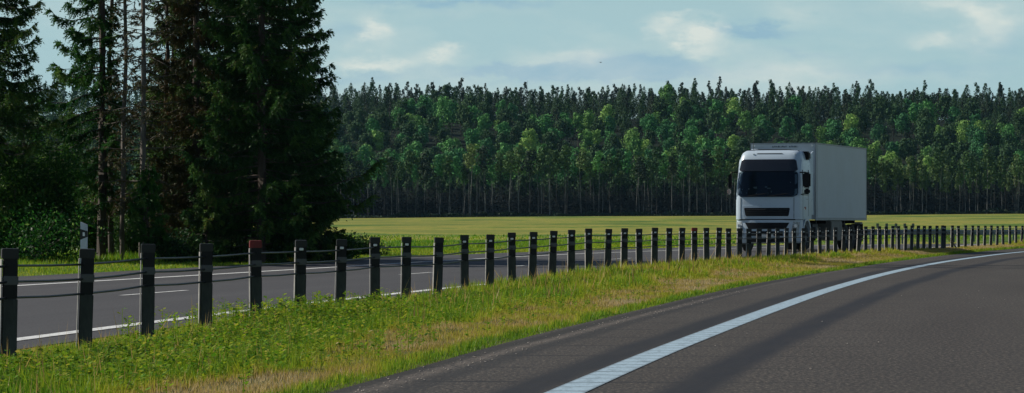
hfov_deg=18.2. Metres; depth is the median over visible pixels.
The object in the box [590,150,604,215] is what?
birch tree
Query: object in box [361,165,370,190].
birch tree
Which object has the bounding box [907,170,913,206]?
birch tree
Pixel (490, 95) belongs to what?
broadleaf tree
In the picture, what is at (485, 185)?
birch tree
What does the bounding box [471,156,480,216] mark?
birch tree
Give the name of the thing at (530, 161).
birch tree
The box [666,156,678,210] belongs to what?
birch tree
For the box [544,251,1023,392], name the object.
road marking
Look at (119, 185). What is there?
spruce tree
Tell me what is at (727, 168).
birch tree
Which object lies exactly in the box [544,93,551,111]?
conifer tree
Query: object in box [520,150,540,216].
birch tree
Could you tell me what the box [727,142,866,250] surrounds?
box truck
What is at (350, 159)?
birch tree
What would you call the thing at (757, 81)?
conifer tree
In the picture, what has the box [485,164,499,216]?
birch tree
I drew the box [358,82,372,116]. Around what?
conifer tree
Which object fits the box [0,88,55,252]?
spruce tree
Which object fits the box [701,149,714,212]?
birch tree
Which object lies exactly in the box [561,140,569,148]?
broadleaf tree
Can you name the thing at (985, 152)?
birch tree
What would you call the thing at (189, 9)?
spruce tree
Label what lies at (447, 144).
broadleaf tree
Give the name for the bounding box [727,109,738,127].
broadleaf tree
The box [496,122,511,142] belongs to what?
broadleaf tree
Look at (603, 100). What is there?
conifer tree
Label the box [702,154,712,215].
birch tree
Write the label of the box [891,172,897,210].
birch tree
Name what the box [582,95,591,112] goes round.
conifer tree
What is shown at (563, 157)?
birch tree
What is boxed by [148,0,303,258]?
spruce tree
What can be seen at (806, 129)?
broadleaf tree
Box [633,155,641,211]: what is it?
birch tree
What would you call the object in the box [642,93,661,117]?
conifer tree
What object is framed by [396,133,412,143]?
broadleaf tree
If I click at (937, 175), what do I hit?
birch tree
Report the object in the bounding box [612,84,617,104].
conifer tree
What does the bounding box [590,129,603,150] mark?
broadleaf tree
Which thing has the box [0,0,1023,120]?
sky
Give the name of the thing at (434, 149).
broadleaf tree
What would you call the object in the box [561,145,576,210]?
birch tree
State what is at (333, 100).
conifer tree
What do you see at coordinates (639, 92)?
conifer tree
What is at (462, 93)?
conifer tree
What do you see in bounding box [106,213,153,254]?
bush
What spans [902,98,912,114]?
broadleaf tree
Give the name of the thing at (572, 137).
conifer tree
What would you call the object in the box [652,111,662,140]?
broadleaf tree
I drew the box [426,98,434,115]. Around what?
broadleaf tree
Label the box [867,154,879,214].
birch tree
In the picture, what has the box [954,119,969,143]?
broadleaf tree
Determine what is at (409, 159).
birch tree
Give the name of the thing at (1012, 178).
birch tree
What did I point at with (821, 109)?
conifer tree
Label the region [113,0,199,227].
spruce tree
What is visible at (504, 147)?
broadleaf tree
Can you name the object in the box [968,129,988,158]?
broadleaf tree
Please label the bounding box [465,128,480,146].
broadleaf tree
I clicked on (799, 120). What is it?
tree
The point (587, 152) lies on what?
broadleaf tree
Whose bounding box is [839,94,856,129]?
conifer tree
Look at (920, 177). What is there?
birch tree
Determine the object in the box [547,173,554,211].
birch tree
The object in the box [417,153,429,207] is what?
birch tree
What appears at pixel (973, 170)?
birch tree
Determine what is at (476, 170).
birch tree
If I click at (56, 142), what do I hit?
spruce tree
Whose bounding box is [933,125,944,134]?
broadleaf tree
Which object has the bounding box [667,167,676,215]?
birch tree
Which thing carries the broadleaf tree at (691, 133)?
on the field
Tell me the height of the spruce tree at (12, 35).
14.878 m
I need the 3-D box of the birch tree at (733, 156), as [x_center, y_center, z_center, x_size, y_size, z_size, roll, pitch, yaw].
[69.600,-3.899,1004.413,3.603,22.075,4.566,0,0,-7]
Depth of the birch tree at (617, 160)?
1005.10 m
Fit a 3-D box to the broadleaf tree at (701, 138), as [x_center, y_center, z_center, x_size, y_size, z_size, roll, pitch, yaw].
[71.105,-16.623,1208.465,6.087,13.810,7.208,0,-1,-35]
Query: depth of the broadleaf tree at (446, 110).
1282.09 m
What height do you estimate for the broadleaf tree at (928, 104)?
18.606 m
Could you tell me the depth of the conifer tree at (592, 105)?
1311.06 m
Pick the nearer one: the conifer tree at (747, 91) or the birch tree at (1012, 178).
the birch tree at (1012, 178)
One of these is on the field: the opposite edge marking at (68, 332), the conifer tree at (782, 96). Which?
the conifer tree at (782, 96)
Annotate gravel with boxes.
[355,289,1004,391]
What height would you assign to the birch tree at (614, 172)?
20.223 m
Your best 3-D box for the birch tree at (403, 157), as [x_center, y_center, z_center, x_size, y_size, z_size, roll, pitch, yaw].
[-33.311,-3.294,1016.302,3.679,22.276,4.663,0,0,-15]
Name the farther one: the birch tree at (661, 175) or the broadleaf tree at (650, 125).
the broadleaf tree at (650, 125)
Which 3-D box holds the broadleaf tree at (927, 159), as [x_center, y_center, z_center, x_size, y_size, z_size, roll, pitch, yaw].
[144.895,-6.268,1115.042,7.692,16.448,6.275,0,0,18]
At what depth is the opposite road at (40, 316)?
62.57 m
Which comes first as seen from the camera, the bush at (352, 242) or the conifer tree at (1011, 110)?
the bush at (352, 242)
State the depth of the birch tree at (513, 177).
1012.65 m
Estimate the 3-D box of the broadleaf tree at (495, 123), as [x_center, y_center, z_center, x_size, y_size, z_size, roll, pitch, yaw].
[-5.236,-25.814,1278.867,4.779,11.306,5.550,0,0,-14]
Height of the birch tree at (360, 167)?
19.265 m
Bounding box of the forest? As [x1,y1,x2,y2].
[0,77,1023,210]
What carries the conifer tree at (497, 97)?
on the field
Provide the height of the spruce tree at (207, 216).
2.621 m
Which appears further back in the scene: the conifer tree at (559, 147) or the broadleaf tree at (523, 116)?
the broadleaf tree at (523, 116)
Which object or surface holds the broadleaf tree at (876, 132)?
on the field
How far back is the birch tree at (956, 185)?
1006.44 m
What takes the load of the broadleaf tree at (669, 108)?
on the field
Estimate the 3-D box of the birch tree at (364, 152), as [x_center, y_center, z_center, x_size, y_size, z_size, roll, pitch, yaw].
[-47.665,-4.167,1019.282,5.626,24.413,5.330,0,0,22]
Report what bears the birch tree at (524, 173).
on the field
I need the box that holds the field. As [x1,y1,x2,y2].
[2,115,1023,348]
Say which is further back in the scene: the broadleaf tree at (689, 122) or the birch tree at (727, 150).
the broadleaf tree at (689, 122)
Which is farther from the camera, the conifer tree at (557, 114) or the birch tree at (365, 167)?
the conifer tree at (557, 114)
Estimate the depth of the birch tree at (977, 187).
1017.07 m
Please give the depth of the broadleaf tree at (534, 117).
1278.25 m
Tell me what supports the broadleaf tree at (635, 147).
on the field
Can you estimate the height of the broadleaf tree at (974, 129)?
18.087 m
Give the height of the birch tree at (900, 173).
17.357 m
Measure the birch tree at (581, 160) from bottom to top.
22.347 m
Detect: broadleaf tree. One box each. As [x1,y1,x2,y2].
[330,139,347,151]
[341,134,351,145]
[341,145,354,156]
[358,144,375,159]
[364,118,380,132]
[368,130,384,152]
[376,147,395,159]
[380,149,402,195]
[390,107,405,134]
[392,98,410,119]
[394,120,418,140]
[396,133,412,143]
[400,147,417,162]
[404,98,417,113]
[405,141,422,158]
[406,113,414,122]
[412,93,432,114]
[412,115,426,132]
[415,105,428,118]
[415,125,429,144]
[423,147,438,158]
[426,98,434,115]
[430,146,440,154]
[432,101,440,116]
[435,94,456,124]
[435,118,444,143]
[435,138,455,153]
[441,135,452,146]
[441,151,454,194]
[443,100,460,136]
[448,144,466,153]
[448,146,466,199]
[459,92,475,103]
[464,128,476,146]
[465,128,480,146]
[467,105,482,127]
[474,113,488,136]
[476,113,492,135]
[480,137,496,162]
[482,91,492,107]
[492,120,501,130]
[496,99,506,114]
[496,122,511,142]
[496,142,511,158]
[508,102,518,138]
[513,145,526,159]
[516,112,531,127]
[519,128,539,150]
[520,131,542,153]
[524,156,543,198]
[526,114,537,128]
[535,114,553,143]
[548,127,565,140]
[559,112,568,120]
[559,118,574,141]
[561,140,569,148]
[567,147,578,154]
[571,112,584,131]
[575,109,596,146]
[576,129,593,148]
[579,146,590,191]
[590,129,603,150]
[591,143,603,160]
[598,104,616,123]
[603,115,616,134]
[603,131,621,145]
[603,148,615,163]
[621,130,639,167]
[622,127,639,161]
[627,137,642,157]
[639,114,657,132]
[641,139,651,156]
[644,120,657,137]
[645,112,661,135]
[648,157,666,197]
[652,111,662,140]
[654,124,671,143]
[658,84,674,105]
[660,119,671,128]
[660,138,677,176]
[663,150,678,179]
[665,105,673,119]
[667,122,677,138]
[676,126,699,143]
[678,96,690,134]
[681,140,693,149]
[685,118,697,129]
[690,104,706,124]
[691,142,703,155]
[694,134,707,152]
[698,138,714,155]
[702,99,711,127]
[705,129,714,140]
[706,109,721,135]
[708,98,724,115]
[711,136,727,152]
[711,145,727,168]
[712,116,730,133]
[725,96,742,133]
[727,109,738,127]
[727,134,740,149]
[733,137,749,152]
[736,111,755,132]
[750,113,766,131]
[755,119,774,141]
[766,110,777,127]
[776,116,796,140]
[788,94,801,112]
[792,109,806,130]
[801,123,812,140]
[815,126,830,143]
[823,119,840,137]
[824,120,843,142]
[842,113,860,131]
[842,127,859,145]
[846,136,869,148]
[868,123,886,145]
[868,140,882,156]
[878,151,897,194]
[884,104,900,142]
[885,141,899,158]
[894,112,910,135]
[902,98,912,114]
[908,103,922,134]
[914,118,935,140]
[916,107,932,126]
[918,92,936,103]
[919,100,943,124]
[919,155,933,196]
[920,145,931,167]
[929,132,950,149]
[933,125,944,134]
[946,106,961,124]
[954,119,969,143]
[956,163,971,193]
[965,123,985,150]
[968,113,985,129]
[968,129,986,147]
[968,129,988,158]
[974,120,984,129]
[977,145,987,165]
[984,120,990,144]
[989,145,1000,160]
[994,123,1004,153]
[999,123,1016,147]
[1000,131,1015,170]
[1012,149,1023,193]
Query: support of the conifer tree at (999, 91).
on the field
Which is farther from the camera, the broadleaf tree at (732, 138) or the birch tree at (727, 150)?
the broadleaf tree at (732, 138)
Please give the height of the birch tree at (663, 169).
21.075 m
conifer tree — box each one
[329,95,336,118]
[344,103,354,140]
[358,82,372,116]
[373,96,380,112]
[383,83,392,114]
[390,93,396,111]
[401,89,407,100]
[404,81,411,98]
[410,84,418,102]
[428,82,434,93]
[458,78,463,100]
[458,87,464,104]
[492,92,498,113]
[503,86,509,107]
[518,87,527,112]
[522,82,529,105]
[535,91,545,114]
[536,102,540,122]
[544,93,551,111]
[554,106,562,135]
[557,143,561,161]
[562,110,579,147]
[570,92,577,112]
[577,87,582,114]
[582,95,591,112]
[591,100,598,117]
[599,92,607,109]
[610,90,616,110]
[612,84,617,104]
[621,87,637,119]
[636,120,642,137]
[637,84,642,110]
[639,110,645,135]
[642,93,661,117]
[646,92,650,111]
[657,134,663,153]
[706,80,712,103]
[714,76,724,105]
[724,87,729,102]
[732,114,740,138]
[744,88,752,110]
[744,90,755,119]
[745,98,754,126]
[750,80,762,107]
[750,83,757,109]
[770,96,775,112]
[779,92,783,106]
[799,92,805,111]
[812,101,821,130]
[816,91,825,122]
[817,105,825,124]
[825,88,833,114]
[825,90,836,118]
[825,112,829,138]
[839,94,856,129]
[852,81,860,110]
[859,98,871,126]
[935,88,947,123]
[979,90,985,117]
[981,94,994,121]
[997,84,1005,113]
[1006,101,1014,122]
[1017,87,1023,117]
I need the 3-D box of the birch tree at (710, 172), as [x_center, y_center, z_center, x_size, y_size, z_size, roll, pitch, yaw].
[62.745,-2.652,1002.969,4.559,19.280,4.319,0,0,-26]
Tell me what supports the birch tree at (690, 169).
on the field
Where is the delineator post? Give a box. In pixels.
[80,222,87,273]
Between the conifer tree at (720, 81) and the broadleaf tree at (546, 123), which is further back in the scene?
the conifer tree at (720, 81)
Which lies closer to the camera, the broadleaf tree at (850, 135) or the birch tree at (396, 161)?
the birch tree at (396, 161)
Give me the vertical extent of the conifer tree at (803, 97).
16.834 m
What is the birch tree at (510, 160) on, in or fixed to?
on the field
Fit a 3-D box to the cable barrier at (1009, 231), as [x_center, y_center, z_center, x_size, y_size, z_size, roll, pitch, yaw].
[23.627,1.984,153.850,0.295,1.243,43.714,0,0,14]
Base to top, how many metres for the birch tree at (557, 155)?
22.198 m
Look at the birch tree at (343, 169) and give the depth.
998.74 m
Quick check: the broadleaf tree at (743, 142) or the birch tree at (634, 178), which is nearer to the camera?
the birch tree at (634, 178)
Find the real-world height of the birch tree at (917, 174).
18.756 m
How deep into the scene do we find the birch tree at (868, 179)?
1018.63 m
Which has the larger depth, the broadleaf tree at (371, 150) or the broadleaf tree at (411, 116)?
the broadleaf tree at (411, 116)
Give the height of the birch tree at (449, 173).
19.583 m
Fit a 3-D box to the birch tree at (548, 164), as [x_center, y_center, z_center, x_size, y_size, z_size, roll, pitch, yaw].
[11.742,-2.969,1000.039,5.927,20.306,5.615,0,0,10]
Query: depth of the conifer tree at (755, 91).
1398.22 m
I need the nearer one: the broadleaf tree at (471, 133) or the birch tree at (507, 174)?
the birch tree at (507, 174)
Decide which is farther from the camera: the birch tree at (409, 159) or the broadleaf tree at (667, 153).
the broadleaf tree at (667, 153)
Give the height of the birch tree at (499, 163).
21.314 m
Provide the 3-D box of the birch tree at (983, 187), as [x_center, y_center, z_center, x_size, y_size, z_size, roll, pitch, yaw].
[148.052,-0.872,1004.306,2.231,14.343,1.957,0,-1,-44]
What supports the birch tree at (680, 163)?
on the field
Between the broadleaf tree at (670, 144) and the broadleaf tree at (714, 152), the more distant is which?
the broadleaf tree at (670, 144)
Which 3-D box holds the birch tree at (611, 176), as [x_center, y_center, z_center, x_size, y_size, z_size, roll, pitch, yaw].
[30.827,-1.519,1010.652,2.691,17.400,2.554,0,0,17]
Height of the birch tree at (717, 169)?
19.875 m
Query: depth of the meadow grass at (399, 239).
202.63 m
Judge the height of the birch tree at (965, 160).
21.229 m
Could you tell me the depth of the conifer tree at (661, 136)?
1211.06 m
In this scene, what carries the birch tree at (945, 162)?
on the field
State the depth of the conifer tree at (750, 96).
1348.12 m
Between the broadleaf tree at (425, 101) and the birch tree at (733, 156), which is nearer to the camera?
the birch tree at (733, 156)
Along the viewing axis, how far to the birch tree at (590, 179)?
1019.34 m
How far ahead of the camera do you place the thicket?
1018.96 m
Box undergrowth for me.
[337,207,1023,217]
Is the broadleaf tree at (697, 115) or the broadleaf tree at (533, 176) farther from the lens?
the broadleaf tree at (697, 115)
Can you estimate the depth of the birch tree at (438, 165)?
1005.73 m
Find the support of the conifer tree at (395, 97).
on the field
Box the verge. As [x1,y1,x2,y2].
[20,248,1018,392]
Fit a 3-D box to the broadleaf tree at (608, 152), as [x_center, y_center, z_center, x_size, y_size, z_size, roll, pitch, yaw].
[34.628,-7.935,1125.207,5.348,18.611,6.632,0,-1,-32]
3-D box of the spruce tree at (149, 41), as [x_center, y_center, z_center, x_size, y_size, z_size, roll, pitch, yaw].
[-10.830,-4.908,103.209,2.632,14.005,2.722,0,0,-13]
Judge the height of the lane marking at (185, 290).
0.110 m
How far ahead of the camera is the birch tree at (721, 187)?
998.27 m
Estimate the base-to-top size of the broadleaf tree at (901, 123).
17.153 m
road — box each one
[17,244,987,348]
[328,248,1023,392]
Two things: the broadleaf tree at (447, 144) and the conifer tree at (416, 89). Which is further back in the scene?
the conifer tree at (416, 89)
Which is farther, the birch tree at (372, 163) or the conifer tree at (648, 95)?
the conifer tree at (648, 95)
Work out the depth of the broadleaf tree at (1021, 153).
1111.38 m
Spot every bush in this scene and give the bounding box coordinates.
[0,156,76,258]
[0,190,125,263]
[5,127,93,257]
[70,191,118,255]
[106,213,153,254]
[145,221,201,262]
[330,231,362,258]
[347,230,390,255]
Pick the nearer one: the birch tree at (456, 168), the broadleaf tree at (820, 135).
the birch tree at (456, 168)
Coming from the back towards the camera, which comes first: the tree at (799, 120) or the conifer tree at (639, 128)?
the tree at (799, 120)
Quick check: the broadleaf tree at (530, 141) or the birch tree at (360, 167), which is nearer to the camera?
the birch tree at (360, 167)
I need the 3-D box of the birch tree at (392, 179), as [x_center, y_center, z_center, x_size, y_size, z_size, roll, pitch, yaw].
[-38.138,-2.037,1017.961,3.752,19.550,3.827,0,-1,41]
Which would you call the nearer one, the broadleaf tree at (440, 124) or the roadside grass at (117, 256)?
the roadside grass at (117, 256)
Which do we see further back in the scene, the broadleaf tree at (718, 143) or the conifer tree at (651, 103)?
the conifer tree at (651, 103)
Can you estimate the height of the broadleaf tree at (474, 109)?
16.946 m
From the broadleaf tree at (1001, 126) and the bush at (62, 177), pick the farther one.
the broadleaf tree at (1001, 126)
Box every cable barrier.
[0,225,956,361]
[950,225,1023,247]
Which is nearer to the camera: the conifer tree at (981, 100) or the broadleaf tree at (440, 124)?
the broadleaf tree at (440, 124)
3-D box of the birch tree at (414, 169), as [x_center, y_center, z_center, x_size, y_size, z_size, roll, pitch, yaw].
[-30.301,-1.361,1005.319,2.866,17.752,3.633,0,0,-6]
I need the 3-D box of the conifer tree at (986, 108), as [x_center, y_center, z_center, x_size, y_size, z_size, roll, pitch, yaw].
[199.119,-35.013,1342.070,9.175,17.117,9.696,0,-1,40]
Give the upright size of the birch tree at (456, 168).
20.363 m
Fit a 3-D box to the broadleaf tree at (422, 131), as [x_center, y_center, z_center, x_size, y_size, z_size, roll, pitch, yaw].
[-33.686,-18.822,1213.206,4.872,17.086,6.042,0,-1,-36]
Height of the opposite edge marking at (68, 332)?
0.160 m
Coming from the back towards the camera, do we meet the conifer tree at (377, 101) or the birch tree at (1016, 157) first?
the conifer tree at (377, 101)
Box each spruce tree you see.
[0,0,66,254]
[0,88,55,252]
[36,0,126,258]
[38,113,92,251]
[73,0,155,256]
[87,128,131,248]
[90,0,163,259]
[96,0,190,257]
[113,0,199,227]
[115,106,161,222]
[126,163,170,247]
[134,2,192,235]
[145,0,253,247]
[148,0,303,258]
[151,129,207,241]
[178,0,388,262]
[182,180,230,262]
[233,0,347,258]
[302,177,345,260]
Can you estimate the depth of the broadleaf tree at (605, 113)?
1265.81 m
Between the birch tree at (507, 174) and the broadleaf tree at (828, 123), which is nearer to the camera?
the birch tree at (507, 174)
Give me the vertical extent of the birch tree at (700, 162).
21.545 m
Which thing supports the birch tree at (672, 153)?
on the field
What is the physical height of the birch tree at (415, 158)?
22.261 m
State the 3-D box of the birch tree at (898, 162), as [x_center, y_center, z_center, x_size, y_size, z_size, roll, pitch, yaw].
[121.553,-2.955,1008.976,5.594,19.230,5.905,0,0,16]
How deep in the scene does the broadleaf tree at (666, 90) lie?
1342.37 m
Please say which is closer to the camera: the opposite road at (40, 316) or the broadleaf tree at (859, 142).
the opposite road at (40, 316)
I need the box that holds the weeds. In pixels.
[0,257,832,392]
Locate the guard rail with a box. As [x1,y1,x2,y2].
[837,229,1023,244]
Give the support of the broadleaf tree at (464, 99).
on the field
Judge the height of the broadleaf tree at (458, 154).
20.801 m
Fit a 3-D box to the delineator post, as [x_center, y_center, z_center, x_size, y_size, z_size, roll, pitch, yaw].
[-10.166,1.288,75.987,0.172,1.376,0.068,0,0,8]
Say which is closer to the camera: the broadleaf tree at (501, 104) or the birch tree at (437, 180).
the birch tree at (437, 180)
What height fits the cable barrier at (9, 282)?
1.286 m
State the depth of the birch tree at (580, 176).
1006.59 m
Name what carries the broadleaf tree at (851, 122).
on the field
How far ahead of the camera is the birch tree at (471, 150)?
998.03 m
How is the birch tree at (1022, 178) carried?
on the field
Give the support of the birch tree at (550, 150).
on the field
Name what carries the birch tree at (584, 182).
on the field
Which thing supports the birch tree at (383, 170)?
on the field
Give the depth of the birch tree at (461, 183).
1010.15 m
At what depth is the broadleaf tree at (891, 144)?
1165.54 m
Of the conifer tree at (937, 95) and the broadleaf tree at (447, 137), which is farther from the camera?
the conifer tree at (937, 95)
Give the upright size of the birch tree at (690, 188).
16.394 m
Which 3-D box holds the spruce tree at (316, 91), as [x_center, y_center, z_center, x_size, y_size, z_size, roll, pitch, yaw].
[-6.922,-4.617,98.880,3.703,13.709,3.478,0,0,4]
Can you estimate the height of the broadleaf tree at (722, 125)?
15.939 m
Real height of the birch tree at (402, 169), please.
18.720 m
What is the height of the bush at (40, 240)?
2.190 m
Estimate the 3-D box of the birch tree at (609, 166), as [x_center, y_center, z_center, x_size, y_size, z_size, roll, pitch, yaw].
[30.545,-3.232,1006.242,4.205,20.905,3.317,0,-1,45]
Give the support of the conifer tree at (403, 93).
on the field
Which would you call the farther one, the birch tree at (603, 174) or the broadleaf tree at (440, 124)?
the broadleaf tree at (440, 124)
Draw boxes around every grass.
[0,238,733,275]
[323,233,1020,250]
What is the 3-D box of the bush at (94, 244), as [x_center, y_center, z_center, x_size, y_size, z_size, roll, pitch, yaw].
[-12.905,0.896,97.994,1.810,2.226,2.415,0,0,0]
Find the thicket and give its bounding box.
[294,179,1023,217]
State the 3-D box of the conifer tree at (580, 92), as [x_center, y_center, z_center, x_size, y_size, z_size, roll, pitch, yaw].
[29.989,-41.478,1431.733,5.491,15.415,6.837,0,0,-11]
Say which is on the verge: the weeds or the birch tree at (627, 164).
the weeds
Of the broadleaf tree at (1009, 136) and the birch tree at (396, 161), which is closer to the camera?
the birch tree at (396, 161)
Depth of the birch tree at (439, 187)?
1001.16 m
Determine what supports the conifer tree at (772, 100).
on the field
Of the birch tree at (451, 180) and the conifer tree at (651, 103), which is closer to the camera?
the birch tree at (451, 180)
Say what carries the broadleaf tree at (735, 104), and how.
on the field
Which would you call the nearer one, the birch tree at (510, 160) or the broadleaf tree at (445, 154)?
the birch tree at (510, 160)
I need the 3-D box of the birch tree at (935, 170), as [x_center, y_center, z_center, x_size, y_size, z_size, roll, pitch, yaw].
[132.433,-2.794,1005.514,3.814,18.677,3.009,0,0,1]
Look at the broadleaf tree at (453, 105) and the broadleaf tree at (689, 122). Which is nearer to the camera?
the broadleaf tree at (689, 122)
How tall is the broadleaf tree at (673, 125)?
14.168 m
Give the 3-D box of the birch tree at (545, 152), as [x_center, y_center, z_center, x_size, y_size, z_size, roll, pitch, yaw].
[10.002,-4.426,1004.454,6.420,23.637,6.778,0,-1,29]
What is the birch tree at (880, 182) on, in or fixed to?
on the field
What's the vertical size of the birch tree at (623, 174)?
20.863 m
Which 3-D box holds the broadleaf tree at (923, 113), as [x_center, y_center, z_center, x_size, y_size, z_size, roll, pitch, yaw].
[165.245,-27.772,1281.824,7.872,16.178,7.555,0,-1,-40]
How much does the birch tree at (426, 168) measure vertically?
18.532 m
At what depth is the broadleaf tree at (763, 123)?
1225.11 m
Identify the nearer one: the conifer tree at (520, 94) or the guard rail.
the guard rail
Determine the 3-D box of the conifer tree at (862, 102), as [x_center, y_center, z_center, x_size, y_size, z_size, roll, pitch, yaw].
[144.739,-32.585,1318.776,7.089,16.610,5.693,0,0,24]
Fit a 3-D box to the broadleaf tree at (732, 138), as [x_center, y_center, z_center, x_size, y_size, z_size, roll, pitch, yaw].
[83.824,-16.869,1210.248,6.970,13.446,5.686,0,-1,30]
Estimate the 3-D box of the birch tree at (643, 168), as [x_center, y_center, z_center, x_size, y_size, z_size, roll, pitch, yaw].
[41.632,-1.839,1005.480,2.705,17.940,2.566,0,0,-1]
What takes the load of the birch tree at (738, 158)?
on the field
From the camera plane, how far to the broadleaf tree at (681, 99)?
1307.15 m
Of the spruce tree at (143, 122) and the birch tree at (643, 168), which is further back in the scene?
the birch tree at (643, 168)
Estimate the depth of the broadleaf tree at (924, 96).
1339.41 m
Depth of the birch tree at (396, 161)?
1009.34 m
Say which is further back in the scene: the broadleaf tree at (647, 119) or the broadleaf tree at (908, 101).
the broadleaf tree at (908, 101)
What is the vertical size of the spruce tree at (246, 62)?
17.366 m
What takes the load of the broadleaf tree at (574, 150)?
on the field
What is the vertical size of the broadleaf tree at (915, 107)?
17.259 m
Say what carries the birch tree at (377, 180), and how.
on the field
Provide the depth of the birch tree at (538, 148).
1009.91 m
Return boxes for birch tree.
[327,145,340,186]
[336,154,349,192]
[341,152,357,211]
[349,151,360,214]
[350,160,367,217]
[354,145,370,214]
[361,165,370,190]
[367,159,376,214]
[368,160,380,184]
[375,172,383,214]
[379,157,387,212]
[382,151,389,193]
[382,172,388,208]
[386,156,397,214]
[386,161,395,213]
[393,159,401,207]
[393,171,400,217]
[396,161,404,205]
[402,152,408,210]
[403,150,414,184]
[407,151,417,212]
[411,164,418,217]
[413,157,422,217]
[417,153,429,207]
[418,161,433,217]
[429,161,443,213]
[433,154,445,186]
[433,155,445,213]
[436,180,441,213]
[442,154,453,194]
[444,159,453,182]
[446,166,452,212]
[451,156,462,212]
[458,168,466,212]
[461,166,468,205]
[463,143,476,214]
[463,155,475,212]
[469,153,482,216]
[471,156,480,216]
[474,145,489,216]
[483,180,489,207]
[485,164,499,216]
[487,158,494,205]
[493,152,504,211]
[501,159,513,194]
[502,150,516,211]
[507,149,519,209]
[512,155,523,216]
[513,144,527,216]
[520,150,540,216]
[520,155,532,211]
[523,149,536,172]
[532,144,546,213]
[533,153,544,216]
[534,168,546,213]
[535,145,552,213]
[540,155,558,214]
[544,148,558,193]
[547,150,562,212]
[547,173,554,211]
[555,156,571,213]
[557,145,570,189]
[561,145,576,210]
[568,155,578,182]
[573,151,582,206]
[575,166,581,213]
[576,149,586,202]
[577,169,583,211]
[578,162,589,211]
[582,159,596,215]
[587,160,594,210]
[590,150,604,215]
[591,159,598,202]
[599,161,608,212]
[603,153,615,201]
[606,156,617,212]
[606,168,613,203]
[614,152,624,211]
[618,154,626,211]
[620,151,633,195]
[630,162,639,215]
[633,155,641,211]
[634,157,642,209]
[640,156,651,210]
[640,162,648,210]
[644,148,654,215]
[645,162,653,203]
[646,147,665,213]
[658,164,666,179]
[659,153,670,194]
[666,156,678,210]
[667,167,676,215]
[668,151,679,215]
[676,155,691,215]
[679,142,699,194]
[681,155,697,209]
[686,170,693,215]
[690,165,700,212]
[695,152,708,211]
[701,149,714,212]
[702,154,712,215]
[704,157,716,211]
[709,146,723,194]
[713,157,721,211]
[719,147,730,208]
[719,179,724,215]
[721,158,729,208]
[721,161,736,215]
[728,149,737,213]
[733,156,740,173]
[736,148,742,160]
[867,148,878,211]
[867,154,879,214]
[867,165,870,214]
[878,157,886,211]
[881,160,891,210]
[882,175,886,192]
[889,157,904,209]
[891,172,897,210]
[897,163,903,202]
[901,156,917,214]
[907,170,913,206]
[908,156,916,210]
[915,159,921,190]
[918,155,926,211]
[918,166,923,185]
[923,172,929,207]
[928,158,939,185]
[931,157,936,210]
[933,147,944,210]
[934,159,940,199]
[938,165,944,209]
[940,150,950,209]
[943,165,950,191]
[947,156,957,175]
[954,164,969,210]
[955,171,959,210]
[956,162,963,210]
[961,150,970,210]
[966,169,972,210]
[970,158,978,210]
[973,162,980,209]
[973,173,980,213]
[980,143,992,213]
[981,173,985,209]
[983,157,991,213]
[988,155,997,213]
[997,156,1003,213]
[998,164,1005,191]
[1006,174,1010,191]
[1009,153,1021,182]
[1009,157,1015,207]
[1011,157,1023,207]
[1012,170,1018,185]
[1020,160,1023,213]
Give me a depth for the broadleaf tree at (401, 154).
1138.38 m
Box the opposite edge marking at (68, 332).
[17,244,982,340]
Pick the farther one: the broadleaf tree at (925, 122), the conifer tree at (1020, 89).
the conifer tree at (1020, 89)
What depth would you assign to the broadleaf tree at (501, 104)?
1309.43 m
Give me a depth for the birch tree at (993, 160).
1010.96 m
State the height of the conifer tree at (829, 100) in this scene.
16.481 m
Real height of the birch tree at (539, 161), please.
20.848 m
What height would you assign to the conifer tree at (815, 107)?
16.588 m
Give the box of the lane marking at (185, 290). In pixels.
[128,245,870,294]
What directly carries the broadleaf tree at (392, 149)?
on the field
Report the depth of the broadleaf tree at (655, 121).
1263.84 m
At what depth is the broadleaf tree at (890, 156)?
1126.13 m
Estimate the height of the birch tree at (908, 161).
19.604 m
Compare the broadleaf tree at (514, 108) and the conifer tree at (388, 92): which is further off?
the conifer tree at (388, 92)
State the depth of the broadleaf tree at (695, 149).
1167.71 m
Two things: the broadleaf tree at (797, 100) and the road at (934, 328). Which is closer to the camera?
the road at (934, 328)
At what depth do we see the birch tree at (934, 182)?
1018.22 m
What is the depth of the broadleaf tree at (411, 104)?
1294.05 m
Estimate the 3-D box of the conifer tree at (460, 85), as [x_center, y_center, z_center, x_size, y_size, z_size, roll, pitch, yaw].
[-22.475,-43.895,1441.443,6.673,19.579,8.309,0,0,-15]
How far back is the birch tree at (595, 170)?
1010.62 m
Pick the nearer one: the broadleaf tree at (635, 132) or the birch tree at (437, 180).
the birch tree at (437, 180)
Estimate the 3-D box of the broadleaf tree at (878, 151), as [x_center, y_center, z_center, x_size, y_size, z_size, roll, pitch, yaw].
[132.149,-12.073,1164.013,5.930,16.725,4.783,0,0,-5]
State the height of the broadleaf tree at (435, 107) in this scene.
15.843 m
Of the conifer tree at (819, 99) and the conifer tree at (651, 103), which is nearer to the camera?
the conifer tree at (651, 103)
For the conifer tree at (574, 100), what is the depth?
1344.03 m
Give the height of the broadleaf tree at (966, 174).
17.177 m
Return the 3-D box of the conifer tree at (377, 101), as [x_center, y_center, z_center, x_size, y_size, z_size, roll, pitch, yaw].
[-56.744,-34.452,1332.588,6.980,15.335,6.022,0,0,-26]
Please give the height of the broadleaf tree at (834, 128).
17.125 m
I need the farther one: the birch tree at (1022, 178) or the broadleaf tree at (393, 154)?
the broadleaf tree at (393, 154)

